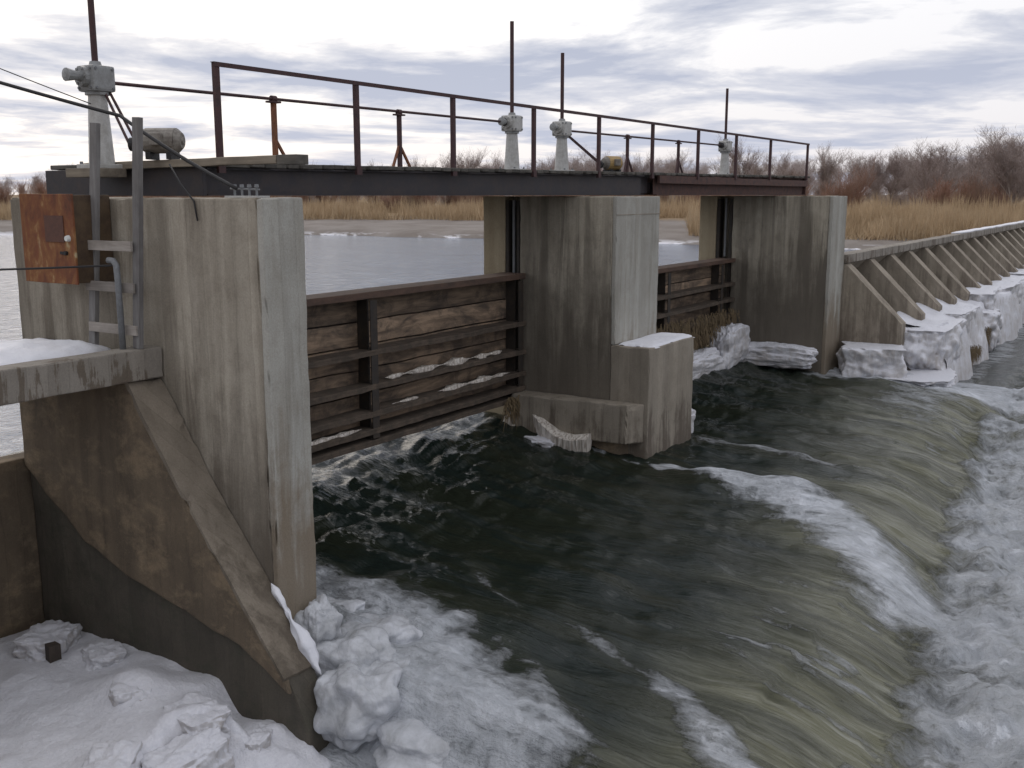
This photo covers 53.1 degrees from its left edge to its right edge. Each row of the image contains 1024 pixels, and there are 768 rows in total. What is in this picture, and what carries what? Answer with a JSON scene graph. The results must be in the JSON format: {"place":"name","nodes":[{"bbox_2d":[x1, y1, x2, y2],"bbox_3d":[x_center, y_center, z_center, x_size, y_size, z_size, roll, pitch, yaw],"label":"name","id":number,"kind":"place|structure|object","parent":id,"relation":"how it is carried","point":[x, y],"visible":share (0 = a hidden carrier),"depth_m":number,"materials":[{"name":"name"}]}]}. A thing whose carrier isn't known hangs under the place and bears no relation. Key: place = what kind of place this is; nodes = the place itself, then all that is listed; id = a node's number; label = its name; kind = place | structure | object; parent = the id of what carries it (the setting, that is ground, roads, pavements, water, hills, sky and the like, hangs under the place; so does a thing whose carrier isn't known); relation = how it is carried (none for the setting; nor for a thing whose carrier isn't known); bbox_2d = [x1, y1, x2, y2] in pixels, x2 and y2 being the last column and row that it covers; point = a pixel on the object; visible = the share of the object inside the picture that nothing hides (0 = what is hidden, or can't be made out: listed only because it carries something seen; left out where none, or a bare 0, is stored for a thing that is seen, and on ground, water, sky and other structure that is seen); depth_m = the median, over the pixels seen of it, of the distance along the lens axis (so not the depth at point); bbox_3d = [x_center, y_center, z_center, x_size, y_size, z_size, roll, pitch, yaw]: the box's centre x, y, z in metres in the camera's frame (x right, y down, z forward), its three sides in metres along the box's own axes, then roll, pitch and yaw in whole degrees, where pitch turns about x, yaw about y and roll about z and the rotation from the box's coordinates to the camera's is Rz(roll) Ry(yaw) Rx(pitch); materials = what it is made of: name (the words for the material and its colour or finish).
{"place":"outdoors","nodes":[
{"label":"outdoors","id":0,"kind":"place"},
{"bbox_2d":[0,235,857,455],"bbox_3d":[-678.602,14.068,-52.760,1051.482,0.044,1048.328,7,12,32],"label":"river water","id":1,"kind":"structure","parent":0,"point":[334,263],"depth_m":63.58,"materials":[{"name":"grey liquid"}]},
{"bbox_2d":[0,324,1023,767],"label":"spillway water","id":2,"kind":"structure","parent":0,"point":[764,566],"depth_m":13.17,"materials":[{"name":"liquid"}]},
{"bbox_2d":[10,197,316,619],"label":"concrete pier","id":3,"kind":"structure","parent":2,"relation":"in","point":[224,309],"depth_m":10.26,"materials":[{"name":"concrete"}]},
{"bbox_2d":[19,194,114,284],"bbox_3d":[-4.722,-1.547,10.851,0.902,0.923,0.500,7,12,32],"label":"electrical cabinet","id":4,"kind":"object","parent":3,"relation":"attached to","point":[56,230],"visible":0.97,"depth_m":10.63,"materials":[{"name":"metal"}]},
{"bbox_2d":[169,164,197,220],"bbox_3d":[-3.261,-1.903,10.153,0.468,0.558,0.028,9,14,40],"label":"slack wire","id":5,"kind":"object","parent":3,"relation":"hanging from","point":[185,190],"visible":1,"depth_m":10.11,"materials":[{"name":"black rubber"}]},
{"bbox_2d":[225,184,269,197],"bbox_3d":[-2.557,-1.862,9.875,0.440,0.126,0.170,7,12,32],"label":"cable bracket","id":6,"kind":"object","parent":3,"relation":"on","point":[256,189],"visible":0.95,"depth_m":9.81,"materials":[{"name":"metal"}]},
{"bbox_2d":[0,81,237,189],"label":"power cable","id":7,"kind":"object","parent":6,"relation":"attached to","point":[180,156],"visible":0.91,"depth_m":10.50,"materials":[{"name":"black rubber"}]},
{"bbox_2d":[294,594,342,644],"bbox_3d":[-2.026,2.537,10.602,0.486,0.651,0.485,7,12,32],"label":"ice lump","id":8,"kind":"object","parent":2,"relation":"on","point":[319,619],"visible":0.6,"depth_m":10.48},
{"bbox_2d":[316,595,364,611],"bbox_3d":[-2.157,2.671,11.666,0.951,0.449,0.708,7,12,32],"label":"ice lump","id":9,"kind":"object","parent":2,"relation":"on","point":[352,605],"visible":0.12,"depth_m":11.62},
{"bbox_2d":[315,626,395,678],"bbox_3d":[-1.628,2.912,10.610,1.003,0.779,0.907,7,12,32],"label":"ice lump","id":10,"kind":"object","parent":2,"relation":"on","point":[365,646],"visible":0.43,"depth_m":10.33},
{"bbox_2d":[313,660,402,752],"bbox_3d":[-1.494,3.182,10.079,0.950,0.909,0.906,7,12,32],"label":"ice lump","id":11,"kind":"object","parent":2,"relation":"in","point":[357,705],"visible":0.91,"depth_m":9.77,"materials":[{"name":"ice"}]},
{"bbox_2d":[341,613,422,644],"bbox_3d":[-1.493,2.813,11.143,0.905,0.560,1.023,7,12,32],"label":"ice lump","id":12,"kind":"object","parent":2,"relation":"on","point":[400,629],"visible":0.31,"depth_m":11.09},
{"bbox_2d":[372,717,449,767],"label":"ice lump","id":13,"kind":"object","parent":2,"relation":"on","point":[409,743],"visible":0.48,"depth_m":9.57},
{"bbox_2d":[524,435,554,447],"bbox_3d":[0.421,1.071,19.251,1.155,0.258,0.597,7,12,32],"label":"ice mound","id":14,"kind":"object","parent":2,"relation":"on","point":[543,441],"visible":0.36,"depth_m":18.91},
{"bbox_2d":[483,196,693,458],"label":"concrete pier","id":15,"kind":"structure","parent":2,"relation":"in","point":[588,265],"depth_m":18.96,"materials":[{"name":"concrete"}]},
{"bbox_2d":[306,272,525,464],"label":"sluice gate","id":16,"kind":"structure","parent":15,"relation":"attached to","point":[362,343],"depth_m":16.91,"materials":[{"name":"wood"}]},
{"bbox_2d":[311,429,360,445],"bbox_3d":[-2.816,0.850,15.168,0.106,0.105,1.800,7,12,32],"label":"rime strip","id":17,"kind":"object","parent":16,"relation":"on","point":[325,439],"visible":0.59,"depth_m":15.33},
{"bbox_2d":[385,350,501,378],"bbox_3d":[-1.092,-0.339,17.690,0.167,0.188,3.400,7,12,32],"label":"rime strip","id":18,"kind":"object","parent":16,"relation":"on","point":[452,361],"visible":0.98,"depth_m":17.66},
{"bbox_2d":[440,372,508,390],"bbox_3d":[-0.652,-0.029,18.426,0.159,0.177,2.300,7,12,32],"label":"rime strip","id":19,"kind":"object","parent":16,"relation":"attached to","point":[459,385],"visible":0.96,"depth_m":18.37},
{"bbox_2d":[500,391,525,430],"bbox_3d":[0.115,0.549,19.351,0.216,0.705,1.340,7,12,32],"label":"weed debris","id":20,"kind":"object","parent":15,"relation":"attached to","point":[512,402],"visible":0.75,"depth_m":19.17,"materials":[{"name":"brown plant"}]},
{"bbox_2d":[533,414,591,451],"bbox_3d":[0.789,0.885,19.137,1.638,0.825,0.460,10,15,44],"label":"ice crust","id":21,"kind":"object","parent":15,"relation":"attached to","point":[565,440],"visible":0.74,"depth_m":18.81},
{"bbox_2d":[619,332,691,347],"bbox_3d":[2.734,-0.837,19.329,0.720,0.084,2.000,7,12,32],"label":"snow patch","id":22,"kind":"object","parent":15,"relation":"on","point":[656,340],"visible":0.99,"depth_m":19.10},
{"bbox_2d":[693,347,725,379],"bbox_3d":[4.689,-0.493,26.122,0.749,0.681,2.805,7,12,32],"label":"ice mound","id":23,"kind":"object","parent":2,"relation":"on","point":[707,360],"visible":0.53,"depth_m":26.04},
{"bbox_2d":[708,323,749,368],"bbox_3d":[5.905,-1.016,27.884,0.773,1.280,2.001,7,12,32],"label":"ice mound","id":24,"kind":"object","parent":2,"relation":"on","point":[732,341],"visible":0.75,"depth_m":27.36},
{"bbox_2d":[699,196,847,374],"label":"concrete pier","id":25,"kind":"structure","parent":2,"relation":"in","point":[784,272],"depth_m":28.02,"materials":[{"name":"concrete"}]},
{"bbox_2d":[45,61,809,195],"bbox_3d":[1.834,-4.554,20.702,4.483,1.459,22.836,7,12,32],"label":"footbridge","id":26,"kind":"object","parent":25,"relation":"on","point":[286,175],"visible":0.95,"depth_m":14.21,"materials":[{"name":"paint"}]},
{"bbox_2d":[62,0,122,168],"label":"gate hoist","id":27,"kind":"object","parent":26,"relation":"on","point":[94,79],"visible":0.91,"depth_m":11.69,"materials":[{"name":"grey paint"}]},
{"bbox_2d":[0,68,90,103],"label":"overhead wire","id":28,"kind":"object","parent":27,"relation":"attached to","point":[45,86],"visible":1,"depth_m":11.45,"materials":[{"name":"metal"}]},
{"bbox_2d":[105,92,184,159],"bbox_3d":[-4.213,-2.933,11.583,1.037,0.776,0.376,3,11,15],"label":"electric motor","id":29,"kind":"object","parent":26,"relation":"on","point":[173,139],"visible":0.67,"depth_m":11.49,"materials":[{"name":"paint"}]},
{"bbox_2d":[265,95,284,154],"bbox_3d":[-3.228,-3.491,14.186,0.110,0.968,0.358,7,12,32],"label":"shaft stand","id":30,"kind":"object","parent":26,"relation":"on","point":[276,145],"visible":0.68,"depth_m":14.09,"materials":[{"name":"metal"}]},
{"bbox_2d":[392,109,410,166],"bbox_3d":[-1.796,-3.906,16.378,0.110,0.946,0.516,7,12,32],"label":"shaft stand","id":31,"kind":"object","parent":26,"relation":"on","point":[399,149],"visible":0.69,"depth_m":16.35,"materials":[{"name":"metal"}]},
{"bbox_2d":[115,82,507,125],"bbox_3d":[-2.410,-4.180,15.363,0.145,0.145,8.440,7,12,32],"label":"drive shaft","id":32,"kind":"object","parent":31,"relation":"on","point":[261,97],"visible":0.86,"depth_m":14.26,"materials":[{"name":"metal"}]},
{"bbox_2d":[498,21,524,169],"bbox_3d":[-0.057,-5.293,18.884,0.400,2.692,0.610,7,12,32],"label":"gate hoist","id":33,"kind":"object","parent":26,"relation":"on","point":[512,128],"visible":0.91,"depth_m":18.97,"materials":[{"name":"grey paint"}]},
{"bbox_2d":[550,53,574,170],"bbox_3d":[0.948,-5.412,20.454,0.400,2.327,0.610,7,12,32],"label":"gate hoist","id":34,"kind":"object","parent":26,"relation":"on","point":[561,129],"visible":0.9,"depth_m":20.53,"materials":[{"name":"grey paint"}]},
{"bbox_2d":[569,136,622,171],"bbox_3d":[1.667,-4.820,21.604,0.399,0.713,2.120,9,14,40],"label":"electric motor","id":35,"kind":"object","parent":26,"relation":"on","point":[611,163],"visible":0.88,"depth_m":22.06,"materials":[{"name":"yellow paint"}]},
{"bbox_2d":[623,134,632,171],"bbox_3d":[2.607,-5.183,23.116,0.110,0.883,0.516,7,12,32],"label":"shaft stand","id":36,"kind":"object","parent":26,"relation":"on","point":[627,165],"visible":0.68,"depth_m":23.08,"materials":[{"name":"metal"}]},
{"bbox_2d":[675,140,682,172],"bbox_3d":[4.136,-5.627,25.456,0.110,0.861,0.516,7,12,32],"label":"shaft stand","id":37,"kind":"object","parent":26,"relation":"on","point":[678,164],"visible":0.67,"depth_m":25.42,"materials":[{"name":"metal"}]},
{"bbox_2d":[572,130,723,147],"bbox_3d":[3.392,-5.822,24.250,0.145,0.145,8.540,7,12,32],"label":"drive shaft","id":38,"kind":"object","parent":37,"relation":"on","point":[575,131],"visible":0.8,"depth_m":23.59,"materials":[{"name":"metal"}]},
{"bbox_2d":[716,88,732,173],"bbox_3d":[5.772,-6.841,27.832,0.400,2.318,0.610,7,12,32],"label":"gate hoist","id":39,"kind":"object","parent":26,"relation":"on","point":[725,150],"visible":0.84,"depth_m":27.91,"materials":[{"name":"grey paint"}]},
{"bbox_2d":[656,258,735,347],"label":"sluice gate","id":40,"kind":"structure","parent":25,"relation":"attached to","point":[691,290],"depth_m":26.77,"materials":[{"name":"wood"}]},
{"bbox_2d":[656,308,740,352],"bbox_3d":[4.304,-1.037,25.604,0.396,1.162,7.629,7,12,32],"label":"straw debris","id":41,"kind":"object","parent":40,"relation":"attached to","point":[703,326],"visible":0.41,"depth_m":26.60,"materials":[{"name":"brown plant"}]},
{"bbox_2d":[742,341,817,368],"bbox_3d":[7.200,-0.791,28.206,2.491,0.710,0.689,7,12,32],"label":"ice mound","id":42,"kind":"object","parent":2,"relation":"on","point":[781,355],"visible":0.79,"depth_m":27.82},
{"bbox_2d":[836,341,906,377],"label":"ice block","id":43,"kind":"structure","parent":2,"relation":"on","point":[860,359],"depth_m":27.30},
{"bbox_2d":[884,368,957,387],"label":"ice block","id":44,"kind":"structure","parent":2,"relation":"on","point":[934,377],"depth_m":27.16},
{"bbox_2d":[903,318,966,369],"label":"ice block","id":45,"kind":"structure","parent":2,"relation":"on","point":[930,348],"depth_m":28.25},
{"bbox_2d":[970,344,982,366],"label":"dead grass","id":46,"kind":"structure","parent":45,"relation":"hanging from","point":[974,350],"depth_m":32.27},
{"bbox_2d":[942,304,979,332],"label":"ice block","id":47,"kind":"structure","parent":2,"relation":"on","point":[968,315],"depth_m":32.44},
{"bbox_2d":[983,308,1002,351],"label":"ice block","id":48,"kind":"structure","parent":2,"relation":"on","point":[993,320],"depth_m":35.29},
{"bbox_2d":[980,280,1023,303],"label":"ice block","id":49,"kind":"structure","parent":2,"relation":"on","point":[1016,287],"depth_m":41.69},
{"bbox_2d":[1002,275,1023,281],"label":"ice block","id":50,"kind":"structure","parent":2,"relation":"on","point":[1013,278],"depth_m":44.28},
{"bbox_2d":[0,195,1023,249],"bbox_3d":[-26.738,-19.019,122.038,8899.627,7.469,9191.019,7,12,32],"label":"ground","id":51,"kind":"structure","parent":0,"point":[673,230],"depth_m":110.28,"materials":[{"name":"snow"}]},
{"bbox_2d":[0,183,16,206],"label":"willow shrub","id":52,"kind":"object","parent":51,"relation":"on","point":[3,195],"visible":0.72,"depth_m":152.91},
{"bbox_2d":[0,452,44,637],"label":"sill wall","id":53,"kind":"structure","parent":51,"relation":"on","point":[21,603],"depth_m":11.69,"materials":[{"name":"concrete"}]},
{"bbox_2d":[12,178,38,195],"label":"willow shrub","id":54,"kind":"object","parent":51,"relation":"on","point":[20,190],"visible":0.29,"depth_m":153.15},
{"bbox_2d":[27,180,46,193],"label":"willow shrub","id":55,"kind":"object","parent":51,"relation":"on","point":[42,189],"visible":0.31,"depth_m":156.73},
{"bbox_2d":[0,629,330,767],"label":"snow bank","id":56,"kind":"structure","parent":51,"relation":"on","point":[63,712],"depth_m":9.81,"materials":[{"name":"snow"}]},
{"bbox_2d":[13,620,82,661],"bbox_3d":[-5.094,2.866,11.226,0.604,0.387,0.699,0,10,0],"label":"ice block","id":57,"kind":"object","parent":56,"relation":"on","point":[30,643],"depth_m":11.07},
{"bbox_2d":[45,641,61,662],"bbox_3d":[-4.881,2.912,10.901,0.122,0.317,0.145,-9,14,-42],"label":"wooden stump","id":58,"kind":"object","parent":56,"relation":"on","point":[52,651],"visible":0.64,"depth_m":10.84,"materials":[{"name":"brown wood"}]},
{"bbox_2d":[80,639,126,670],"bbox_3d":[-4.364,2.943,10.940,0.450,0.298,0.562,-7,12,-32],"label":"ice block","id":59,"kind":"object","parent":56,"relation":"on","point":[100,654],"depth_m":10.82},
{"bbox_2d":[81,738,142,767],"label":"ice block","id":60,"kind":"object","parent":56,"relation":"on","point":[109,754],"depth_m":8.88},
{"bbox_2d":[108,674,151,706],"bbox_3d":[-3.763,3.074,10.089,0.449,0.382,0.611,-6,12,-28],"label":"ice block","id":61,"kind":"object","parent":56,"relation":"on","point":[119,692],"depth_m":9.87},
{"bbox_2d":[140,727,234,767],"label":"ice block","id":62,"kind":"object","parent":56,"relation":"on","point":[207,748],"depth_m":9.15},
{"bbox_2d":[161,691,230,735],"bbox_3d":[-2.993,3.250,9.711,0.707,0.431,0.552,7,12,32],"label":"ice block","id":63,"kind":"object","parent":56,"relation":"on","point":[217,715],"depth_m":9.55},
{"bbox_2d":[244,723,272,752],"bbox_3d":[-2.469,3.479,9.819,0.405,0.368,0.487,2,11,12],"label":"ice block","id":64,"kind":"object","parent":56,"relation":"on","point":[259,739],"depth_m":9.70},
{"bbox_2d":[20,378,329,751],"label":"sloped buttress","id":65,"kind":"structure","parent":51,"relation":"on","point":[143,544],"depth_m":10.57,"materials":[{"name":"concrete"}]},
{"bbox_2d":[0,338,162,405],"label":"concrete walkway","id":66,"kind":"structure","parent":65,"relation":"on","point":[28,381],"depth_m":9.85,"materials":[{"name":"grey concrete"}]},
{"bbox_2d":[0,338,110,365],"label":"snow patch","id":67,"kind":"object","parent":66,"relation":"on","point":[18,351],"visible":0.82,"depth_m":10.15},
{"bbox_2d":[86,117,143,348],"bbox_3d":[-4.068,-1.473,10.468,0.960,2.412,0.152,7,12,32],"label":"metal ladder","id":68,"kind":"object","parent":66,"relation":"on","point":[96,244],"visible":0.9,"depth_m":10.41,"materials":[{"name":"metal"}]},
{"bbox_2d":[106,257,125,349],"bbox_3d":[-4.016,-0.814,10.405,0.177,0.943,0.073,7,12,32],"label":"conduit pipe","id":69,"kind":"object","parent":66,"relation":"on","point":[119,299],"visible":1,"depth_m":10.36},
{"bbox_2d":[0,264,111,270],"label":"thin cable","id":70,"kind":"object","parent":69,"relation":"attached to","point":[60,267],"visible":1,"depth_m":10.29,"materials":[{"name":"metal"}]},
{"bbox_2d":[271,583,320,673],"bbox_3d":[-2.156,2.438,10.184,0.161,1.040,0.168,-39,-13,32],"label":"snow streak","id":71,"kind":"object","parent":65,"relation":"attached to","point":[306,643],"visible":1,"depth_m":10.13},
{"bbox_2d":[377,196,403,209],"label":"willow shrub","id":72,"kind":"object","parent":51,"relation":"on","point":[388,199],"visible":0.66,"depth_m":145.53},
{"bbox_2d":[434,156,451,206],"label":"bare tree","id":73,"kind":"object","parent":51,"relation":"on","point":[447,166],"visible":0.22,"depth_m":161.38,"materials":[{"name":"brown plant"}]},
{"bbox_2d":[448,146,488,201],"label":"bare tree","id":74,"kind":"object","parent":51,"relation":"on","point":[476,163],"visible":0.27,"depth_m":168.64,"materials":[{"name":"brown plant"}]},
{"bbox_2d":[0,137,1022,203],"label":"woodland","id":75,"kind":"object","parent":51,"relation":"on","point":[796,164],"visible":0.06,"depth_m":224.10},
{"bbox_2d":[0,190,1023,240],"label":"reed bed","id":76,"kind":"object","parent":51,"relation":"on","point":[918,220],"visible":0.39,"depth_m":106.24,"materials":[{"name":"plant"}]},
{"bbox_2d":[623,151,649,195],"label":"bare tree","id":77,"kind":"object","parent":51,"relation":"on","point":[634,166],"visible":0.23,"depth_m":144.22,"materials":[{"name":"brown plant"}]},
{"bbox_2d":[714,136,763,195],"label":"bare tree","id":78,"kind":"object","parent":51,"relation":"on","point":[744,170],"visible":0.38,"depth_m":146.22,"materials":[{"name":"brown plant"}]},
{"bbox_2d":[745,151,772,195],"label":"bare tree","id":79,"kind":"object","parent":51,"relation":"on","point":[756,168],"visible":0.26,"depth_m":173.06,"materials":[{"name":"brown plant"}]},
{"bbox_2d":[759,150,797,175],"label":"bare tree","id":80,"kind":"object","parent":51,"relation":"on","point":[783,160],"visible":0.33,"depth_m":178.91,"materials":[{"name":"brown plant"}]},
{"bbox_2d":[808,158,835,195],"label":"bare tree","id":81,"kind":"object","parent":51,"relation":"on","point":[818,173],"visible":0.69,"depth_m":174.20,"materials":[{"name":"brown plant"}]},
{"bbox_2d":[812,141,850,195],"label":"bare tree","id":82,"kind":"object","parent":51,"relation":"on","point":[824,161],"visible":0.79,"depth_m":172.70,"materials":[{"name":"brown plant"}]},
{"bbox_2d":[818,169,855,203],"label":"willow shrub","id":83,"kind":"object","parent":51,"relation":"on","point":[834,192],"visible":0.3,"depth_m":131.29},
{"bbox_2d":[830,158,879,208],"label":"willow shrub","id":84,"kind":"object","parent":51,"relation":"on","point":[851,191],"visible":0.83,"depth_m":129.18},
{"bbox_2d":[838,149,879,204],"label":"bare tree","id":85,"kind":"object","parent":51,"relation":"on","point":[851,163],"visible":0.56,"depth_m":135.24,"materials":[{"name":"brown plant"}]},
{"bbox_2d":[857,148,904,200],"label":"bare tree","id":86,"kind":"object","parent":51,"relation":"on","point":[878,170],"visible":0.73,"depth_m":135.74,"materials":[{"name":"brown plant"}]},
{"bbox_2d":[873,156,914,206],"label":"bare tree","id":87,"kind":"object","parent":51,"relation":"on","point":[895,187],"visible":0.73,"depth_m":136.47,"materials":[{"name":"brown plant"}]},
{"bbox_2d":[876,154,913,204],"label":"bare tree","id":88,"kind":"object","parent":51,"relation":"on","point":[907,182],"visible":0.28,"depth_m":144.84,"materials":[{"name":"brown plant"}]},
{"bbox_2d":[876,148,915,208],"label":"bare tree","id":89,"kind":"object","parent":51,"relation":"on","point":[901,175],"visible":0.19,"depth_m":150.86,"materials":[{"name":"brown plant"}]},
{"bbox_2d":[893,145,933,192],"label":"bare tree","id":90,"kind":"object","parent":51,"relation":"on","point":[912,177],"visible":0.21,"depth_m":154.46,"materials":[{"name":"brown plant"}]},
{"bbox_2d":[904,147,935,196],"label":"bare tree","id":91,"kind":"object","parent":51,"relation":"on","point":[909,162],"visible":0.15,"depth_m":136.46,"materials":[{"name":"brown plant"}]},
{"bbox_2d":[897,136,954,205],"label":"bare tree","id":92,"kind":"object","parent":51,"relation":"on","point":[928,165],"visible":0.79,"depth_m":122.72,"materials":[{"name":"brown plant"}]},
{"bbox_2d":[838,223,1023,368],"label":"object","id":93,"kind":"object","parent":51,"relation":"on","point":[883,285],"visible":0.47,"depth_m":32.79,"materials":[{"name":"concrete"}]},
{"bbox_2d":[951,220,1023,233],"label":"crest snow","id":94,"kind":"structure","parent":93,"relation":"on","point":[979,229],"depth_m":48.58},
{"bbox_2d":[914,151,964,193],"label":"bare tree","id":95,"kind":"object","parent":51,"relation":"on","point":[941,172],"visible":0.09,"depth_m":132.26,"materials":[{"name":"brown plant"}]},
{"bbox_2d":[912,140,972,201],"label":"bare tree","id":96,"kind":"object","parent":51,"relation":"on","point":[947,159],"visible":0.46,"depth_m":126.90,"materials":[{"name":"brown plant"}]},
{"bbox_2d":[924,175,961,209],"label":"willow shrub","id":97,"kind":"object","parent":51,"relation":"on","point":[943,191],"visible":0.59,"depth_m":111.13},
{"bbox_2d":[941,177,973,206],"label":"willow shrub","id":98,"kind":"object","parent":51,"relation":"on","point":[962,187],"visible":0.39,"depth_m":121.21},
{"bbox_2d":[897,268,1023,384],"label":"snow shelf","id":99,"kind":"object","parent":51,"relation":"on","point":[1008,305],"visible":0.3,"depth_m":33.46,"materials":[{"name":"snow"}]},
{"bbox_2d":[966,285,1001,309],"bbox_3d":[17.235,-2.707,38.625,2.067,1.859,4.683,5,12,27],"label":"ice block","id":100,"kind":"object","parent":99,"relation":"on","point":[985,295],"depth_m":36.74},
{"bbox_2d":[961,165,996,206],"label":"bare tree","id":101,"kind":"object","parent":51,"relation":"on","point":[977,181],"visible":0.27,"depth_m":130.61,"materials":[{"name":"brown plant"}]},
{"bbox_2d":[959,167,999,207],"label":"willow shrub","id":102,"kind":"object","parent":51,"relation":"on","point":[974,192],"visible":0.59,"depth_m":121.47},
{"bbox_2d":[956,140,1004,203],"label":"bare tree","id":103,"kind":"object","parent":51,"relation":"on","point":[978,161],"visible":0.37,"depth_m":134.50,"materials":[{"name":"brown plant"}]},
{"bbox_2d":[963,123,1023,202],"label":"bare tree","id":104,"kind":"object","parent":51,"relation":"on","point":[999,153],"visible":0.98,"depth_m":120.22,"materials":[{"name":"brown plant"}]},
{"bbox_2d":[965,145,1023,203],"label":"bare tree","id":105,"kind":"object","parent":51,"relation":"on","point":[1003,182],"visible":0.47,"depth_m":122.01,"materials":[{"name":"brown plant"}]},
{"bbox_2d":[979,180,1014,207],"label":"willow shrub","id":106,"kind":"object","parent":51,"relation":"on","point":[994,199],"visible":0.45,"depth_m":121.70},
{"bbox_2d":[972,141,1023,202],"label":"bare tree","id":107,"kind":"object","parent":51,"relation":"on","point":[998,173],"visible":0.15,"depth_m":137.74,"materials":[{"name":"brown plant"}]},
{"bbox_2d":[0,0,1023,194],"label":"sky","id":108,"kind":"structure","parent":0,"point":[870,76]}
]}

